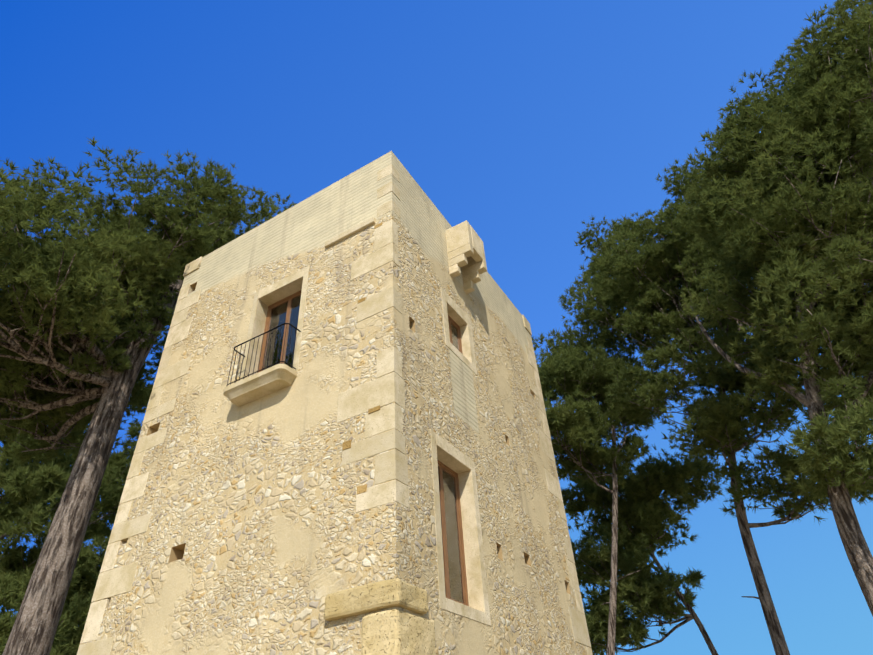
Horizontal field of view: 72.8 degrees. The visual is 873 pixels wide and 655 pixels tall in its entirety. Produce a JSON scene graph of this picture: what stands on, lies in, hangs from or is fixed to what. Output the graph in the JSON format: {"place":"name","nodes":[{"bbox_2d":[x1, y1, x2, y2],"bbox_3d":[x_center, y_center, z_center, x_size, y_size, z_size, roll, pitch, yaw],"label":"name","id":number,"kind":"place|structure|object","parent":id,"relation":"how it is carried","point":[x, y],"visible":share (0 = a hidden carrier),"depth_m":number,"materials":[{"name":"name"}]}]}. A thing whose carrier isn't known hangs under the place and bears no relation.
{"place":"outdoors","nodes":[
{"label":"outdoors","id":0,"kind":"place"},
{"bbox_2d":[77,151,592,654],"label":"tower","id":1,"kind":"structure","parent":0,"point":[343,445],"depth_m":9.76,"materials":[{"name":"stone"}]},
{"bbox_2d":[258,290,301,372],"bbox_3d":[-2.854,0.268,11.179,1.170,2.270,0.070,-23,-42,22],"label":"balcony door","id":2,"kind":"structure","parent":1,"relation":"in","point":[286,310],"depth_m":11.44,"materials":[{"name":"brown wood"}]},
{"bbox_2d":[437,460,468,605],"bbox_3d":[0.105,3.061,8.938,0.070,2.200,1.120,-23,-42,22],"label":"window","id":3,"kind":"structure","parent":1,"relation":"in","point":[455,579],"depth_m":9.09,"materials":[{"name":"brown wood"}]},
{"bbox_2d":[448,315,462,353],"bbox_3d":[0.271,0.177,11.847,0.070,1.000,0.860,-23,-42,22],"label":"window","id":4,"kind":"structure","parent":1,"relation":"in","point":[455,333],"depth_m":12.10,"materials":[{"name":"brown wood"}]},
{"bbox_2d":[0,0,872,654],"label":"sky","id":5,"kind":"structure","parent":0,"point":[523,122],"materials":[{"name":"blue"}]},
{"label":"ground","id":6,"kind":"structure","parent":0,"visible":0},
{"bbox_2d":[0,407,128,654],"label":"pine tree","id":7,"kind":"object","parent":6,"relation":"on","point":[30,488],"visible":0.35,"depth_m":20.40,"materials":[{"name":"green plant"}]},
{"bbox_2d":[0,420,142,641],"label":"pine tree","id":8,"kind":"object","parent":6,"relation":"on","point":[123,459],"visible":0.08,"depth_m":26.69,"materials":[{"name":"green plant"}]},
{"bbox_2d":[0,137,295,654],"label":"pine tree","id":9,"kind":"object","parent":6,"relation":"on","point":[98,303],"visible":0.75,"depth_m":13.03,"materials":[{"name":"green plant"}]},
{"bbox_2d":[531,321,669,654],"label":"pine tree","id":10,"kind":"object","parent":6,"relation":"on","point":[573,375],"visible":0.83,"depth_m":20.84,"materials":[{"name":"green plant"}]},
{"bbox_2d":[561,443,727,654],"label":"pine tree","id":11,"kind":"object","parent":6,"relation":"on","point":[647,513],"visible":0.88,"depth_m":21.43,"materials":[{"name":"green plant"}]},
{"bbox_2d":[557,109,872,654],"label":"pine tree","id":12,"kind":"object","parent":6,"relation":"on","point":[643,285],"visible":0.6,"depth_m":19.21,"materials":[{"name":"green plant"}]},
{"bbox_2d":[674,0,872,615],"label":"pine tree","id":13,"kind":"object","parent":6,"relation":"on","point":[793,230],"visible":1,"depth_m":13.43,"materials":[{"name":"green plant"}]},
{"bbox_2d":[794,0,871,244],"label":"pine tree","id":14,"kind":"object","parent":6,"relation":"on","point":[836,4],"visible":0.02,"depth_m":16.73,"materials":[{"name":"green plant"}]}
]}

